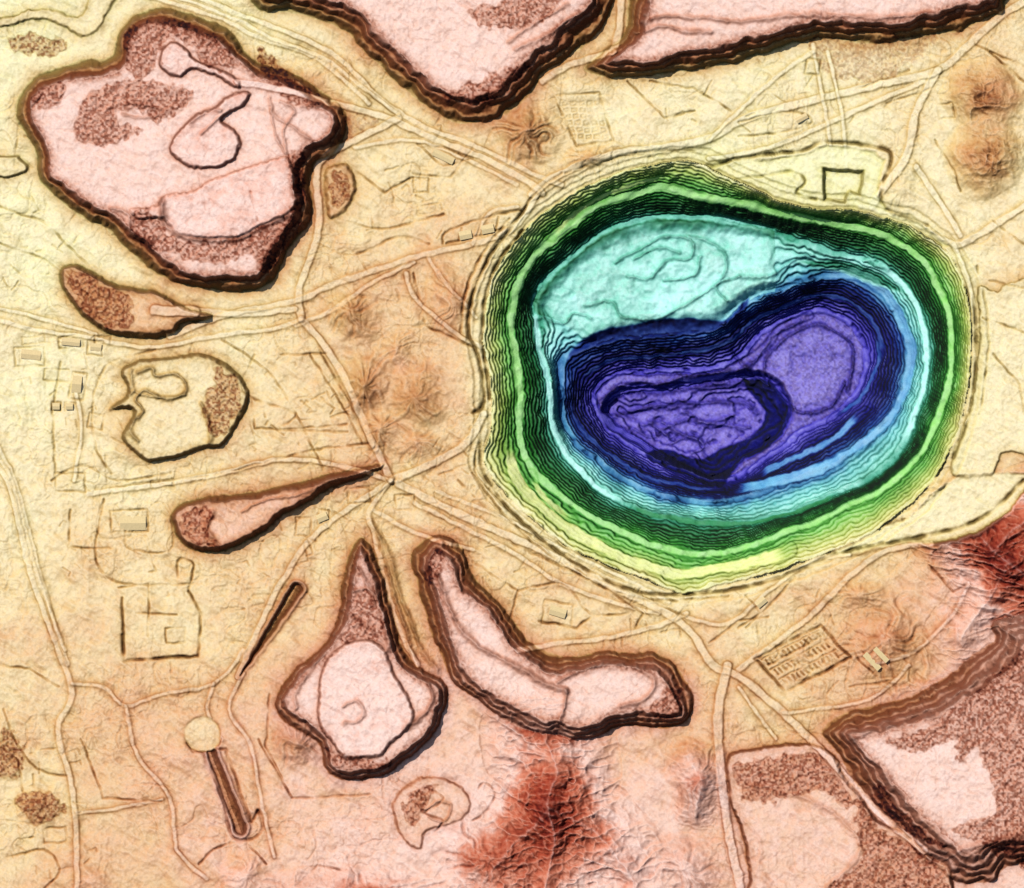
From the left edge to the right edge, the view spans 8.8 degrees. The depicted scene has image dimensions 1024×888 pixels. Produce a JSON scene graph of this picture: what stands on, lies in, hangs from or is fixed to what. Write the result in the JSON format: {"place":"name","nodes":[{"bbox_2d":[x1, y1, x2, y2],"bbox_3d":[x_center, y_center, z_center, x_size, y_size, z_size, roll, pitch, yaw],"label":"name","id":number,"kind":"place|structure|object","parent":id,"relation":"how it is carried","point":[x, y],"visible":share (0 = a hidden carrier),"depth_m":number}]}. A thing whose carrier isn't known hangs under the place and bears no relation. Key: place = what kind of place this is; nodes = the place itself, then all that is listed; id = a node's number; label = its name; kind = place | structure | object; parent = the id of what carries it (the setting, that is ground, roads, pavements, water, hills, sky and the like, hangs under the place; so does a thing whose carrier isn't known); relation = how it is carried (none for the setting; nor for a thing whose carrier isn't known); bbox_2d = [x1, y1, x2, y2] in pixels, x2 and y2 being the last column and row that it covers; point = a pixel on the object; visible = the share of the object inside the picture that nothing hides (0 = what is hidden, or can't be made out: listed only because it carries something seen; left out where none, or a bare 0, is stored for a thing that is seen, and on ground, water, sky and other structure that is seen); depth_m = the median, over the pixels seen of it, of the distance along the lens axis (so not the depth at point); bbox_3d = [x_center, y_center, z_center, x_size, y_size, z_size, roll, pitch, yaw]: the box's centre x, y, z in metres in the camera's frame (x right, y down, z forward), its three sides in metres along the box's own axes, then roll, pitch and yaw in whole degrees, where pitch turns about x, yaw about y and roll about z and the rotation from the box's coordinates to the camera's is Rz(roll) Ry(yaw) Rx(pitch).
{"place":"outdoors","nodes":[
{"label":"outdoors","id":0,"kind":"place"},
{"bbox_2d":[0,0,1023,887],"bbox_3d":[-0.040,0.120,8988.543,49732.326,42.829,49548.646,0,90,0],"label":"ground","id":1,"kind":"structure","parent":0,"point":[152,608],"depth_m":8998.00},
{"bbox_2d":[21,349,40,359],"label":"industrial shed","id":2,"kind":"structure","parent":1,"relation":"on","point":[31,354],"depth_m":8999.00},
{"bbox_2d":[52,403,59,409],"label":"industrial shed","id":3,"kind":"structure","parent":1,"relation":"on","point":[55,406],"depth_m":8997.70},
{"bbox_2d":[66,403,72,409],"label":"industrial shed","id":4,"kind":"structure","parent":1,"relation":"on","point":[69,406],"depth_m":8996.84},
{"bbox_2d":[61,338,79,346],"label":"industrial shed","id":5,"kind":"structure","parent":1,"relation":"on","point":[70,342],"depth_m":8996.87},
{"bbox_2d":[71,375,81,392],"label":"industrial shed","id":6,"kind":"structure","parent":1,"relation":"on","point":[76,383],"depth_m":8997.23},
{"bbox_2d":[90,343,101,350],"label":"industrial shed","id":7,"kind":"structure","parent":1,"relation":"on","point":[95,347],"depth_m":8997.40},
{"bbox_2d":[120,516,145,529],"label":"industrial shed","id":8,"kind":"structure","parent":1,"relation":"on","point":[133,523],"depth_m":8997.54},
{"bbox_2d":[59,263,213,340],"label":"waste rock dump","id":9,"kind":"object","parent":1,"relation":"on","point":[105,306],"visible":1,"depth_m":8988.77},
{"bbox_2d":[111,353,250,463],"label":"waste rock dump","id":10,"kind":"object","parent":1,"relation":"on","point":[181,406],"visible":1,"depth_m":8991.43},
{"bbox_2d":[16,8,348,293],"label":"waste rock dump","id":11,"kind":"object","parent":1,"relation":"on","point":[185,149],"visible":1,"depth_m":8976.56},
{"bbox_2d":[171,463,386,554],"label":"waste rock dump","id":12,"kind":"object","parent":1,"relation":"on","point":[222,523],"visible":1,"depth_m":8986.56},
{"bbox_2d":[316,511,328,522],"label":"industrial shed","id":13,"kind":"structure","parent":1,"relation":"on","point":[321,517],"depth_m":8996.97},
{"bbox_2d":[323,162,357,219],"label":"waste rock dump","id":14,"kind":"object","parent":1,"relation":"on","point":[340,188],"visible":1,"depth_m":8995.69},
{"bbox_2d":[276,537,448,780],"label":"waste rock dump","id":15,"kind":"object","parent":1,"relation":"on","point":[361,696],"visible":1,"depth_m":8980.97},
{"bbox_2d":[392,776,471,849],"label":"waste rock dump","id":16,"kind":"object","parent":1,"relation":"on","point":[422,806],"visible":1,"depth_m":8993.90},
{"bbox_2d":[250,0,614,123],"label":"waste rock dump","id":17,"kind":"object","parent":1,"relation":"on","point":[468,61],"visible":1,"depth_m":8973.62},
{"bbox_2d":[432,148,454,164],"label":"industrial shed","id":18,"kind":"structure","parent":1,"relation":"on","point":[449,159],"depth_m":8996.49},
{"bbox_2d":[459,229,471,239],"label":"industrial shed","id":19,"kind":"structure","parent":1,"relation":"on","point":[465,234],"depth_m":8995.60},
{"bbox_2d":[481,223,493,233],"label":"industrial shed","id":20,"kind":"structure","parent":1,"relation":"on","point":[488,228],"depth_m":8996.25},
{"bbox_2d":[411,536,693,738],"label":"waste rock dump","id":21,"kind":"object","parent":1,"relation":"on","point":[498,663],"visible":1,"depth_m":8978.24},
{"bbox_2d":[548,605,566,618],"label":"industrial shed","id":22,"kind":"structure","parent":1,"relation":"on","point":[557,611],"depth_m":8996.85},
{"bbox_2d":[483,161,971,593],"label":"open pit mine","id":23,"kind":"object","parent":1,"relation":"on","point":[703,377],"visible":1,"depth_m":9049.05},
{"bbox_2d":[755,597,766,607],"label":"industrial shed","id":24,"kind":"structure","parent":1,"relation":"on","point":[761,602],"depth_m":8996.58},
{"bbox_2d":[584,0,1006,78],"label":"waste rock dump","id":25,"kind":"object","parent":1,"relation":"on","point":[660,37],"visible":1,"depth_m":8976.21},
{"bbox_2d":[795,113,807,122],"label":"industrial shed","id":26,"kind":"structure","parent":1,"relation":"on","point":[802,117],"depth_m":8996.75},
{"bbox_2d":[724,742,954,887],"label":"waste rock dump","id":27,"kind":"object","parent":1,"relation":"on","point":[805,815],"visible":1,"depth_m":8991.35},
{"bbox_2d":[863,652,880,670],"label":"industrial shed","id":28,"kind":"structure","parent":1,"relation":"on","point":[869,659],"depth_m":8992.03},
{"bbox_2d":[873,647,888,662],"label":"industrial shed","id":29,"kind":"structure","parent":1,"relation":"on","point":[880,654],"depth_m":8988.16},
{"bbox_2d":[822,613,1023,884],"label":"waste rock dump","id":30,"kind":"object","parent":1,"relation":"on","point":[936,771],"visible":1,"depth_m":8972.75},
{"bbox_2d":[0,0,1023,887],"bbox_3d":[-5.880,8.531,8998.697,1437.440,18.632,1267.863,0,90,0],"label":"haul road","id":31,"kind":"structure","parent":0,"point":[726,670],"depth_m":8997.54}
]}

